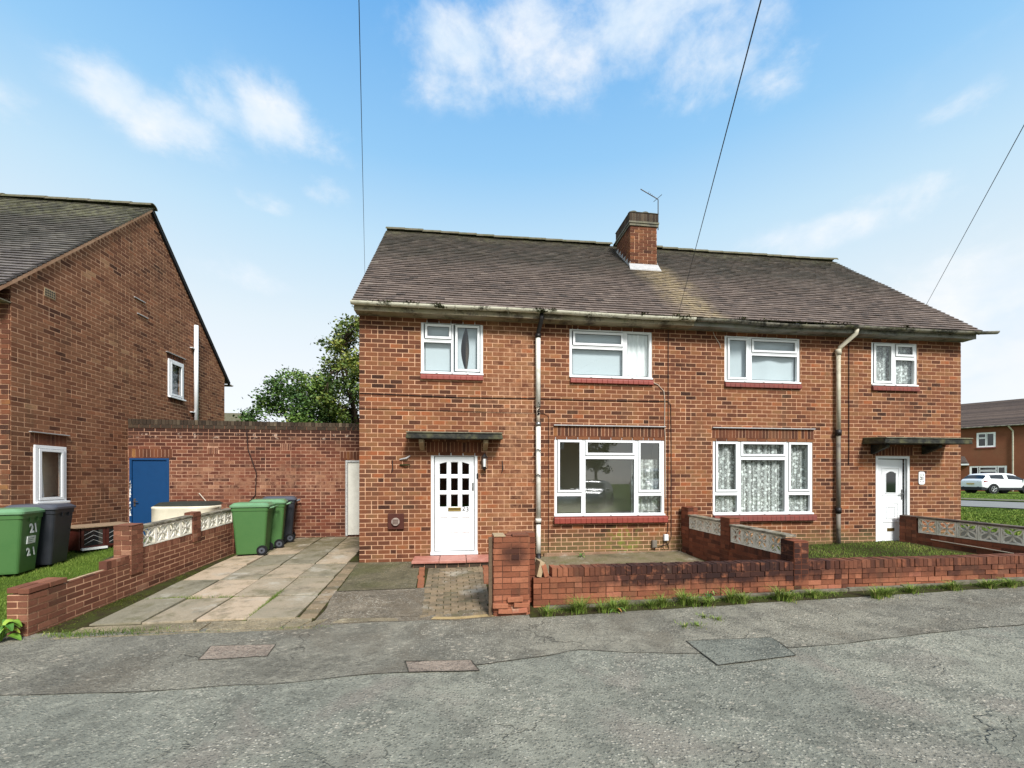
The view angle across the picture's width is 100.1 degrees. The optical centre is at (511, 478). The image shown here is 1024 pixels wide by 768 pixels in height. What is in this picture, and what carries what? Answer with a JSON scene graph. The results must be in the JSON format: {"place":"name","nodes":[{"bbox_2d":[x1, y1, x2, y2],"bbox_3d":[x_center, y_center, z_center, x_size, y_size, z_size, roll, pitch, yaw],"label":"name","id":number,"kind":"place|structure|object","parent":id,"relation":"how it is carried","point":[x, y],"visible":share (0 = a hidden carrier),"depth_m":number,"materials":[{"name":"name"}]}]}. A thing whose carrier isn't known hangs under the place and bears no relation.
{"place":"outdoors","nodes":[
{"label":"outdoors","id":0,"kind":"place"},
{"bbox_2d":[151,501,222,543],"bbox_3d":[-6.910,0.960,9.217,1.230,0.950,1.030,0,0,-7],"label":"covered tub","id":1,"kind":"object","parent":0,"point":[163,510],"visible":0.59,"depth_m":8.77,"materials":[{"name":"plastic"}]},
{"bbox_2d":[53,617,326,638],"bbox_3d":[-3.724,1.793,5.121,2.868,0.067,0.430,0,0,-7],"label":"driveway apron","id":2,"kind":"object","parent":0,"point":[255,625],"visible":0.83,"depth_m":5.12,"materials":[{"name":"concrete"}]},
{"bbox_2d":[36,537,363,633],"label":"driveway","id":3,"kind":"structure","parent":0,"point":[302,572],"depth_m":6.50,"materials":[{"name":"concrete"}]},
{"bbox_2d":[37,554,233,634],"bbox_3d":[-5.340,1.661,6.930,0.578,0.268,4.123,0,0,-4],"label":"boundary moss","id":4,"kind":"object","parent":3,"relation":"on","point":[122,600],"visible":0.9,"depth_m":5.98,"materials":[{"name":"plant"}]},
{"bbox_2d":[229,502,278,554],"bbox_3d":[-5.268,1.017,8.804,0.788,1.054,0.610,0,0,-17],"label":"wheelie bin","id":5,"kind":"object","parent":3,"relation":"on","point":[252,523],"visible":1,"depth_m":8.57,"materials":[{"name":"green plastic"}]},
{"bbox_2d":[249,589,283,615],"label":"joint grass","id":6,"kind":"structure","parent":3,"relation":"on","point":[269,599],"depth_m":6.03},
{"bbox_2d":[250,498,291,547],"bbox_3d":[-5.284,0.981,9.411,0.788,1.054,0.610,0,0,-23],"label":"wheelie bin","id":7,"kind":"object","parent":3,"relation":"on","point":[278,539],"visible":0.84,"depth_m":9.23,"materials":[{"name":"green plastic"}]},
{"bbox_2d":[262,496,300,541],"bbox_3d":[-5.381,0.944,10.024,0.788,1.054,0.610,0,0,-25],"label":"wheelie bin","id":8,"kind":"object","parent":3,"relation":"on","point":[289,534],"visible":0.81,"depth_m":9.87,"materials":[{"name":"black plastic"}]},
{"bbox_2d":[298,562,357,620],"bbox_3d":[-2.769,1.709,6.785,0.300,0.222,2.839,0,0,-9],"label":"block strip","id":9,"kind":"object","parent":3,"relation":"attached to","point":[316,608],"visible":0.83,"depth_m":6.31,"materials":[{"name":"concrete"}]},
{"bbox_2d":[416,565,487,617],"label":"block path","id":10,"kind":"structure","parent":0,"point":[454,591],"depth_m":6.55,"materials":[{"name":"brick"}]},
{"bbox_2d":[0,625,1023,767],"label":"road","id":11,"kind":"structure","parent":0,"point":[951,699],"depth_m":3.18,"materials":[{"name":"asphalt"}]},
{"bbox_2d":[17,624,1023,694],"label":"tar joint","id":12,"kind":"object","parent":11,"relation":"on","point":[475,664],"visible":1,"depth_m":4.10,"materials":[{"name":"asphalt"}]},
{"bbox_2d":[687,637,795,664],"bbox_3d":[2.341,1.716,4.321,0.959,0.025,0.593,0,0,-7],"label":"road patch","id":13,"kind":"object","parent":11,"relation":"on","point":[726,651],"visible":1,"depth_m":4.31,"materials":[{"name":"asphalt"}]},
{"bbox_2d":[0,587,1023,694],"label":"pavement","id":14,"kind":"structure","parent":0,"point":[43,665],"depth_m":4.68,"materials":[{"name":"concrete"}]},
{"bbox_2d":[0,619,23,640],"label":"broadleaf weed","id":15,"kind":"object","parent":14,"relation":"on","point":[9,624],"visible":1,"depth_m":4.72,"materials":[{"name":"green plant"}]},
{"bbox_2d":[39,625,179,638],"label":"wall foot grass","id":16,"kind":"structure","parent":14,"relation":"on","point":[77,633],"depth_m":4.91,"materials":[{"name":"plant"}]},
{"bbox_2d":[198,644,275,659],"bbox_3d":[-2.825,1.779,4.419,0.715,0.004,0.371,0,0,-7],"label":"pinkish road patch","id":17,"kind":"object","parent":14,"relation":"on","point":[228,651],"visible":1,"depth_m":4.41,"materials":[{"name":"concrete"}]},
{"bbox_2d":[320,611,495,624],"bbox_3d":[-1.286,1.770,5.460,2.163,0.022,0.303,0,0,-7],"label":"threshold concrete","id":18,"kind":"object","parent":14,"relation":"on","point":[403,618],"visible":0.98,"depth_m":5.44,"materials":[{"name":"concrete"}]},
{"bbox_2d":[331,618,398,622],"bbox_3d":[-1.833,1.772,5.388,0.831,0.010,0.169,0,0,-7],"label":"sandy patch","id":19,"kind":"object","parent":18,"relation":"on","point":[346,620],"visible":1,"depth_m":5.36,"materials":[{"name":"concrete"}]},
{"bbox_2d":[432,614,492,618],"bbox_3d":[-0.619,1.769,5.480,0.828,0.014,0.122,0,0,-7],"label":"sandy edge","id":20,"kind":"object","parent":18,"relation":"on","point":[474,616],"visible":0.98,"depth_m":5.47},
{"bbox_2d":[488,537,491,615],"bbox_3d":[-0.281,1.275,5.538,0.044,1.030,0.060,0,0,-7],"label":"gate post","id":21,"kind":"object","parent":20,"relation":"on","point":[489,576],"visible":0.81,"depth_m":5.51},
{"bbox_2d":[404,659,479,671],"bbox_3d":[-0.673,1.777,4.073,0.746,0.008,0.252,0,0,-2],"label":"short road patch","id":22,"kind":"object","parent":14,"relation":"on","point":[432,665],"visible":1,"depth_m":4.08,"materials":[{"name":"asphalt"}]},
{"bbox_2d":[863,585,891,599],"bbox_3d":[5.059,1.574,5.930,0.424,0.179,0.412,0,0,-7],"label":"grass tuft","id":23,"kind":"object","parent":14,"relation":"on","point":[875,594],"visible":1,"depth_m":5.92,"materials":[{"name":"plant"}]},
{"bbox_2d":[878,586,900,598],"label":"grass tuft","id":24,"kind":"object","parent":14,"relation":"on","point":[887,593],"visible":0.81,"depth_m":5.99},
{"bbox_2d":[0,0,1023,421],"label":"sky","id":25,"kind":"structure","parent":0,"point":[870,136],"materials":[{"name":"blue"}]},
{"bbox_2d":[5,491,1023,634],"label":"ground","id":26,"kind":"structure","parent":0,"point":[992,496],"depth_m":23.55,"materials":[{"name":"plant"}]},
{"bbox_2d":[0,537,149,625],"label":"garden","id":27,"kind":"object","parent":26,"relation":"on","point":[37,567],"visible":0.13,"depth_m":7.21,"materials":[{"name":"plant"}]},
{"bbox_2d":[0,507,44,574],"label":"wheelie bin","id":28,"kind":"object","parent":27,"relation":"on","point":[19,531],"visible":1,"depth_m":6.78,"materials":[{"name":"green plastic"}]},
{"bbox_2d":[4,503,75,564],"bbox_3d":[-8.241,0.975,7.452,0.788,1.054,0.610,0,0,-19],"label":"wheelie bin","id":29,"kind":"object","parent":27,"relation":"on","point":[54,533],"visible":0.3,"depth_m":7.36,"materials":[{"name":"grey plastic"}]},
{"bbox_2d":[68,522,127,550],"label":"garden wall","id":30,"kind":"structure","parent":27,"relation":"on","point":[83,537],"depth_m":8.52,"materials":[{"name":"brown wood"}]},
{"bbox_2d":[0,193,232,551],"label":"neighbour house","id":31,"kind":"structure","parent":26,"relation":"on","point":[103,328],"depth_m":9.18,"materials":[{"name":"brick"}]},
{"bbox_2d":[42,452,57,496],"bbox_3d":[-9.088,-0.100,8.292,0.030,1.400,1.700,0,0,-7],"label":"roller blind","id":32,"kind":"object","parent":31,"relation":"attached to","point":[50,470],"depth_m":8.45,"materials":[{"name":"fabric"}]},
{"bbox_2d":[33,445,69,503],"bbox_3d":[-8.703,-0.067,8.095,0.125,1.085,0.666,0,0,-7],"label":"window","id":33,"kind":"structure","parent":31,"relation":"in","point":[37,449],"depth_m":7.93,"materials":[{"name":"white plastic"}]},
{"bbox_2d":[172,364,176,394],"bbox_3d":[-9.315,-2.675,11.659,0.010,1.050,0.640,0,0,-7],"label":"roller blind","id":34,"kind":"object","parent":31,"relation":"attached to","point":[174,379],"visible":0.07,"depth_m":11.86,"materials":[{"name":"fabric"}]},
{"bbox_2d":[168,358,185,400],"bbox_3d":[-9.150,-2.670,11.685,0.125,1.030,0.660,0,0,-7],"label":"window","id":35,"kind":"structure","parent":31,"relation":"in","point":[180,397],"depth_m":11.62,"materials":[{"name":"white plastic"}]},
{"bbox_2d":[7,502,236,636],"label":"boundary wall","id":36,"kind":"structure","parent":26,"relation":"on","point":[134,565],"depth_m":6.25,"materials":[{"name":"brick"}]},
{"bbox_2d":[224,413,251,420],"bbox_3d":[-24.967,-1.815,34.643,7.400,7.030,7.780,0,0,-7],"label":"bungalow","id":37,"kind":"object","parent":26,"relation":"on","point":[228,417],"depth_m":34.38,"materials":[{"name":"brick"}]},
{"bbox_2d":[128,419,358,537],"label":"outbuilding wall","id":38,"kind":"structure","parent":26,"relation":"on","point":[313,467],"depth_m":10.32,"materials":[{"name":"brick"}]},
{"bbox_2d":[133,460,166,535],"bbox_3d":[-8.498,0.493,10.053,0.733,1.824,0.100,0,0,-7],"label":"door","id":39,"kind":"structure","parent":38,"relation":"in","point":[149,477],"depth_m":10.06,"materials":[{"name":"blue paint"}]},
{"bbox_2d":[348,463,358,534],"bbox_3d":[-3.687,0.506,10.682,0.758,1.789,0.040,0,0,-7],"label":"door","id":40,"kind":"structure","parent":38,"relation":"in","point":[353,468],"depth_m":10.63,"materials":[{"name":"white paint"}]},
{"bbox_2d":[232,365,344,422],"bbox_3d":[-10.804,-2.092,21.278,4.769,6.996,4.710,0,0,21],"label":"broadleaf tree","id":41,"kind":"object","parent":26,"relation":"on","point":[295,393],"visible":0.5,"depth_m":20.40,"materials":[{"name":"green plant"}]},
{"bbox_2d":[299,304,358,423],"bbox_3d":[-7.040,-4.044,21.566,6.697,10.905,5.282,0,0,-7],"label":"broadleaf tree","id":42,"kind":"object","parent":26,"relation":"on","point":[345,361],"visible":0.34,"depth_m":20.83,"materials":[{"name":"green leaf"},{"name":"bark"}]},
{"bbox_2d":[316,587,424,619],"bbox_3d":[-1.913,1.736,6.017,1.373,0.072,1.191,0,0,-7],"label":"concrete pad","id":43,"kind":"object","parent":26,"relation":"on","point":[377,603],"visible":1,"depth_m":5.93,"materials":[{"name":"concrete"}]},
{"bbox_2d":[338,562,418,590],"bbox_3d":[-2.196,1.644,7.348,1.222,0.101,1.680,0,0,-7],"label":"concrete pad","id":44,"kind":"object","parent":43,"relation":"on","point":[380,575],"visible":0.97,"depth_m":7.21,"materials":[{"name":"concrete"}]},
{"bbox_2d":[411,554,487,568],"bbox_3d":[-1.114,1.609,8.088,1.473,0.222,0.583,0,0,-7],"label":"door step","id":45,"kind":"object","parent":26,"relation":"on","point":[445,561],"depth_m":7.87,"materials":[{"name":"tile"}]},
{"bbox_2d":[492,531,534,615],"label":"gate pier","id":46,"kind":"structure","parent":26,"relation":"on","point":[513,563],"depth_m":5.53,"materials":[{"name":"brick"}]},
{"bbox_2d":[530,551,703,602],"bbox_3d":[1.743,1.623,7.436,4.104,0.236,2.639,0,0,-7],"label":"front garden concrete","id":47,"kind":"object","parent":26,"relation":"on","point":[655,557],"visible":0.27,"depth_m":8.36,"materials":[{"name":"concrete"}]},
{"bbox_2d":[350,210,999,562],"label":"semi detached house","id":48,"kind":"structure","parent":26,"relation":"on","point":[544,429],"depth_m":9.07,"materials":[{"name":"brick"}]},
{"bbox_2d":[358,0,364,263],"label":"overhead wire","id":49,"kind":"object","parent":48,"relation":"attached to","point":[361,115],"visible":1,"depth_m":3.97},
{"bbox_2d":[388,514,403,528],"bbox_3d":[-2.234,0.830,8.239,0.300,0.300,0.095,0,0,-7],"label":"flue terminal","id":50,"kind":"object","parent":48,"relation":"attached to","point":[395,521],"visible":1,"depth_m":8.23,"materials":[{"name":"metal"}]},
{"bbox_2d":[424,324,452,371],"bbox_3d":[-1.460,-2.570,8.498,0.600,1.020,0.006,0,0,-7],"label":"roller blind","id":51,"kind":"object","parent":48,"relation":"attached to","point":[436,356],"visible":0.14,"depth_m":8.49,"materials":[{"name":"fabric"}]},
{"bbox_2d":[420,322,483,374],"bbox_3d":[-1.176,-2.561,8.445,1.223,1.047,0.119,0,0,-7],"label":"window","id":52,"kind":"structure","parent":48,"relation":"in","point":[428,339],"depth_m":8.43,"materials":[{"name":"white plastic"}]},
{"bbox_2d":[434,456,473,550],"bbox_3d":[-1.136,0.496,8.449,0.780,1.865,0.090,0,0,-7],"label":"door","id":53,"kind":"structure","parent":48,"relation":"in","point":[453,526],"depth_m":8.46,"materials":[{"name":"white plastic"}]},
{"bbox_2d":[458,328,465,372],"bbox_3d":[-1.037,-2.570,8.547,0.241,1.020,0.001,0,0,-7],"label":"curtain","id":54,"kind":"object","parent":48,"relation":"hanging from","point":[460,337],"visible":0.39,"depth_m":8.55,"materials":[{"name":"fabric"}]},
{"bbox_2d":[466,328,468,372],"bbox_3d":[-0.902,-2.550,8.630,0.060,1.100,0.030,0,0,-7],"label":"curtain","id":55,"kind":"object","parent":48,"relation":"attached to","point":[467,349],"visible":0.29,"depth_m":8.62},
{"bbox_2d":[467,329,477,372],"bbox_3d":[-0.763,-2.570,8.581,0.296,1.020,0.001,0,0,-7],"label":"curtain","id":56,"kind":"object","parent":48,"relation":"hanging from","point":[472,338],"visible":0.47,"depth_m":8.58,"materials":[{"name":"fabric"}]},
{"bbox_2d":[481,453,487,470],"bbox_3d":[-0.541,-0.319,8.425,0.133,0.347,0.163,0,0,-7],"label":"wall lantern","id":57,"kind":"object","parent":48,"relation":"attached to","point":[484,461],"depth_m":8.38,"materials":[{"name":"black metal"}]},
{"bbox_2d":[572,334,621,376],"bbox_3d":[1.740,-2.560,8.896,1.150,1.000,0.006,0,0,-7],"label":"roller blind","id":58,"kind":"object","parent":48,"relation":"attached to","point":[599,363],"visible":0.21,"depth_m":8.90,"materials":[{"name":"fabric"}]},
{"bbox_2d":[554,437,664,516],"bbox_3d":[2.019,-0.035,8.842,2.360,1.610,0.119,0,0,-7],"label":"window","id":59,"kind":"structure","parent":48,"relation":"in","point":[584,455],"depth_m":8.81,"materials":[{"name":"white plastic"}]},
{"bbox_2d":[569,328,652,379],"bbox_3d":[2.039,-2.559,8.845,1.775,1.012,0.119,0,0,-7],"label":"window","id":60,"kind":"structure","parent":48,"relation":"in","point":[622,347],"depth_m":8.82,"materials":[{"name":"white plastic"}]},
{"bbox_2d":[627,334,646,376],"bbox_3d":[2.597,-2.560,9.017,0.560,1.000,0.042,0,0,-7],"label":"curtain","id":61,"kind":"object","parent":48,"relation":"hanging from","point":[636,355],"visible":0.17,"depth_m":9.02,"materials":[{"name":"fabric"}]},
{"bbox_2d":[631,460,658,512],"bbox_3d":[2.829,0.180,9.097,0.620,1.160,0.033,0,0,-7],"label":"net curtain","id":62,"kind":"object","parent":48,"relation":"hanging from","point":[654,487],"visible":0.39,"depth_m":9.11,"materials":[{"name":"white fabric"}]},
{"bbox_2d":[679,0,761,309],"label":"overhead wire","id":63,"kind":"object","parent":48,"relation":"attached to","point":[728,125],"visible":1,"depth_m":2.97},
{"bbox_2d":[715,444,806,511],"bbox_3d":[5.406,-0.030,9.363,2.300,1.580,0.052,0,0,-7],"label":"net curtain","id":64,"kind":"object","parent":48,"relation":"hanging from","point":[765,476],"visible":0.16,"depth_m":9.38,"materials":[{"name":"white fabric"}]},
{"bbox_2d":[730,340,794,381],"bbox_3d":[5.386,-2.560,9.357,1.720,1.000,0.034,0,0,-6],"label":"curtain","id":65,"kind":"object","parent":48,"relation":"hanging from","point":[771,368],"visible":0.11,"depth_m":9.37,"materials":[{"name":"fabric"}]},
{"bbox_2d":[724,336,800,383],"bbox_3d":[5.399,-2.559,9.263,1.774,1.012,0.119,0,0,-7],"label":"window","id":66,"kind":"structure","parent":48,"relation":"in","point":[749,341],"depth_m":9.22,"materials":[{"name":"white plastic"}]},
{"bbox_2d":[713,439,813,514],"bbox_3d":[5.419,-0.030,9.265,2.348,1.620,0.119,0,0,-7],"label":"window","id":67,"kind":"structure","parent":48,"relation":"in","point":[785,456],"depth_m":9.25,"materials":[{"name":"white plastic"}]},
{"bbox_2d":[878,459,903,540],"bbox_3d":[8.545,0.490,9.687,0.718,1.840,0.095,0,0,-12],"label":"door","id":68,"kind":"structure","parent":48,"relation":"in","point":[890,471],"depth_m":9.69,"materials":[{"name":"white plastic"}]},
{"bbox_2d":[876,346,910,383],"bbox_3d":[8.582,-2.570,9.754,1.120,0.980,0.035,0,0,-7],"label":"net curtain","id":69,"kind":"object","parent":48,"relation":"hanging from","point":[884,359],"visible":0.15,"depth_m":9.75,"materials":[{"name":"white fabric"}]},
{"bbox_2d":[871,342,918,386],"bbox_3d":[8.592,-2.574,9.660,1.176,1.002,0.119,0,0,-7],"label":"window","id":70,"kind":"structure","parent":48,"relation":"in","point":[894,356],"depth_m":9.65,"materials":[{"name":"white plastic"}]},
{"bbox_2d":[918,472,924,484],"bbox_3d":[9.273,-0.007,9.706,0.160,0.290,0.018,0,0,-7],"label":"house number plate","id":71,"kind":"object","parent":48,"relation":"attached to","point":[921,478],"visible":1,"depth_m":9.70,"materials":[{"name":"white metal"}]},
{"bbox_2d":[926,125,1023,304],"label":"overhead wire","id":72,"kind":"object","parent":48,"relation":"attached to","point":[980,205],"visible":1,"depth_m":6.15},
{"bbox_2d":[681,506,808,589],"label":"partition wall","id":73,"kind":"structure","parent":26,"relation":"on","point":[705,541],"depth_m":7.46,"materials":[{"name":"brick"}]},
{"bbox_2d":[530,553,1023,607],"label":"front wall","id":74,"kind":"structure","parent":26,"relation":"on","point":[559,584],"depth_m":6.19,"materials":[{"name":"brick"}]},
{"bbox_2d":[535,559,544,577],"bbox_3d":[0.368,1.236,5.913,0.068,0.210,0.220,14,-3,-12],"label":"loose brick","id":75,"kind":"object","parent":74,"relation":"on","point":[539,563],"visible":0.87,"depth_m":5.81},
{"bbox_2d":[541,564,548,576],"bbox_3d":[0.430,1.256,5.916,0.068,0.170,0.220,-16,3,-12],"label":"loose brick","id":76,"kind":"object","parent":74,"relation":"on","point":[545,573],"visible":0.63,"depth_m":5.81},
{"bbox_2d":[545,577,1023,609],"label":"concrete edging","id":77,"kind":"object","parent":26,"relation":"on","point":[632,602],"visible":0.26,"depth_m":6.22,"materials":[{"name":"concrete"}]},
{"bbox_2d":[899,515,1023,553],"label":"side partition wall","id":78,"kind":"structure","parent":26,"relation":"on","point":[910,529],"depth_m":8.68,"materials":[{"name":"brick"}]},
{"bbox_2d":[931,539,1013,553],"bbox_3d":[9.166,1.362,8.307,0.022,0.156,1.651,0,0,-21],"label":"string line","id":79,"kind":"object","parent":78,"relation":"attached to","point":[972,546],"visible":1,"depth_m":8.46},
{"bbox_2d":[961,398,1023,491],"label":"terraced house","id":80,"kind":"structure","parent":26,"relation":"on","point":[994,430],"depth_m":40.63,"materials":[{"name":"brown brick"}]},
{"bbox_2d":[976,432,996,448],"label":"window","id":81,"kind":"structure","parent":80,"relation":"in","point":[988,439],"depth_m":40.60,"materials":[{"name":"white plastic"}]},
{"bbox_2d":[970,466,1006,473],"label":"window","id":82,"kind":"structure","parent":80,"relation":"in","point":[973,469],"depth_m":40.53,"materials":[{"name":"white plastic"}]},
{"bbox_2d":[961,473,1023,493],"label":"parked car","id":83,"kind":"object","parent":26,"relation":"on","point":[993,483],"visible":1,"depth_m":33.92,"materials":[{"name":"white paint"}]},
{"bbox_2d":[529,579,1023,616],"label":"wall foot grass","id":84,"kind":"structure","parent":0,"point":[829,593],"depth_m":6.13,"materials":[{"name":"plant"}]},
{"bbox_2d":[538,603,558,616],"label":"grass tuft","id":85,"kind":"object","parent":84,"relation":"on","point":[548,612],"visible":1,"depth_m":5.50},
{"bbox_2d":[561,598,585,614],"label":"grass tuft","id":86,"kind":"object","parent":84,"relation":"on","point":[576,608],"visible":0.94,"depth_m":5.58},
{"bbox_2d":[567,596,601,613],"bbox_3d":[0.924,1.655,5.627,0.562,0.199,0.516,0,0,-7],"label":"grass tuft","id":87,"kind":"object","parent":84,"relation":"on","point":[583,608],"visible":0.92,"depth_m":5.61,"materials":[{"name":"plant"}]},
{"bbox_2d":[589,597,616,613],"bbox_3d":[1.205,1.675,5.620,0.406,0.148,0.409,0,0,-7],"label":"grass tuft","id":88,"kind":"object","parent":84,"relation":"on","point":[602,609],"visible":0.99,"depth_m":5.59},
{"bbox_2d":[604,597,623,612],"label":"grass tuft","id":89,"kind":"object","parent":84,"relation":"on","point":[614,605],"visible":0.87,"depth_m":5.64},
{"bbox_2d":[612,596,635,609],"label":"grass tuft","id":90,"kind":"object","parent":84,"relation":"on","point":[625,604],"visible":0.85,"depth_m":5.73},
{"bbox_2d":[641,597,662,609],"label":"grass tuft","id":91,"kind":"object","parent":84,"relation":"on","point":[652,605],"visible":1,"depth_m":5.71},
{"bbox_2d":[651,593,674,607],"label":"grass tuft","id":92,"kind":"object","parent":84,"relation":"on","point":[662,603],"visible":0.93,"depth_m":5.75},
{"bbox_2d":[669,588,696,605],"bbox_3d":[2.355,1.623,5.844,0.477,0.197,0.509,0,0,-7],"label":"grass tuft","id":93,"kind":"object","parent":84,"relation":"on","point":[682,600],"visible":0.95,"depth_m":5.83,"materials":[{"name":"plant"}]},
{"bbox_2d":[680,591,705,607],"bbox_3d":[2.442,1.641,5.784,0.403,0.159,0.503,0,0,-7],"label":"grass tuft","id":94,"kind":"object","parent":84,"relation":"on","point":[693,601],"visible":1,"depth_m":5.75,"materials":[{"name":"plant"}]},
{"bbox_2d":[701,596,717,607],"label":"grass tuft","id":95,"kind":"object","parent":84,"relation":"on","point":[707,603],"visible":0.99,"depth_m":5.74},
{"bbox_2d":[718,585,744,603],"bbox_3d":[3.010,1.609,5.887,0.461,0.198,0.480,0,0,-29],"label":"grass tuft","id":96,"kind":"object","parent":84,"relation":"on","point":[732,599],"visible":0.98,"depth_m":5.85,"materials":[{"name":"plant"}]},
{"bbox_2d":[732,590,751,604],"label":"grass tuft","id":97,"kind":"object","parent":84,"relation":"on","point":[742,599],"visible":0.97,"depth_m":5.82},
{"bbox_2d":[764,584,796,601],"bbox_3d":[3.740,1.594,5.934,0.506,0.197,0.553,0,0,-7],"label":"grass tuft","id":98,"kind":"object","parent":84,"relation":"on","point":[778,596],"visible":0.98,"depth_m":5.93,"materials":[{"name":"plant"}]},
{"bbox_2d":[778,587,801,603],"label":"grass tuft","id":99,"kind":"object","parent":84,"relation":"on","point":[790,599],"visible":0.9,"depth_m":5.88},
{"bbox_2d":[804,588,823,598],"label":"grass tuft","id":100,"kind":"object","parent":84,"relation":"on","point":[813,593],"visible":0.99,"depth_m":6.02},
{"bbox_2d":[898,582,923,594],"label":"grass tuft","id":101,"kind":"object","parent":84,"relation":"on","point":[912,590],"visible":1,"depth_m":6.13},
{"bbox_2d":[941,578,970,590],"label":"grass tuft","id":102,"kind":"object","parent":84,"relation":"on","point":[951,586],"visible":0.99,"depth_m":6.23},
{"bbox_2d":[973,579,1003,588],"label":"grass tuft","id":103,"kind":"object","parent":84,"relation":"on","point":[990,584],"visible":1,"depth_m":6.31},
{"bbox_2d":[997,576,1020,588],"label":"grass tuft","id":104,"kind":"object","parent":84,"relation":"on","point":[1009,583],"visible":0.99,"depth_m":6.34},
{"bbox_2d":[772,540,977,557],"bbox_3d":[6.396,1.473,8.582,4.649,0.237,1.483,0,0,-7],"label":"front garden grass","id":105,"kind":"structure","parent":0,"point":[884,548],"depth_m":8.71,"materials":[{"name":"plant"}]},
{"bbox_2d":[961,527,1022,543],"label":"side path","id":106,"kind":"structure","parent":0,"point":[984,536],"depth_m":9.89,"materials":[{"name":"concrete"}]},
{"bbox_2d":[961,507,1023,534],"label":"side lawn grass","id":107,"kind":"structure","parent":0,"point":[985,515],"depth_m":13.52,"materials":[{"name":"plant"}]},
{"bbox_2d":[961,500,1023,506],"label":"road","id":108,"kind":"structure","parent":0,"point":[976,503],"depth_m":20.16,"materials":[{"name":"asphalt"}]},
{"bbox_2d":[961,498,1023,500],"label":"pavement","id":109,"kind":"structure","parent":0,"point":[993,499],"depth_m":22.84,"materials":[{"name":"concrete"}]},
{"bbox_2d":[962,492,1023,499],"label":"verge grass","id":110,"kind":"structure","parent":0,"point":[997,497],"depth_m":29.04,"materials":[{"name":"plant"}]},
{"bbox_2d":[980,503,1023,508],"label":"pavement","id":111,"kind":"structure","parent":0,"point":[1020,505],"depth_m":18.01,"materials":[{"name":"concrete"}]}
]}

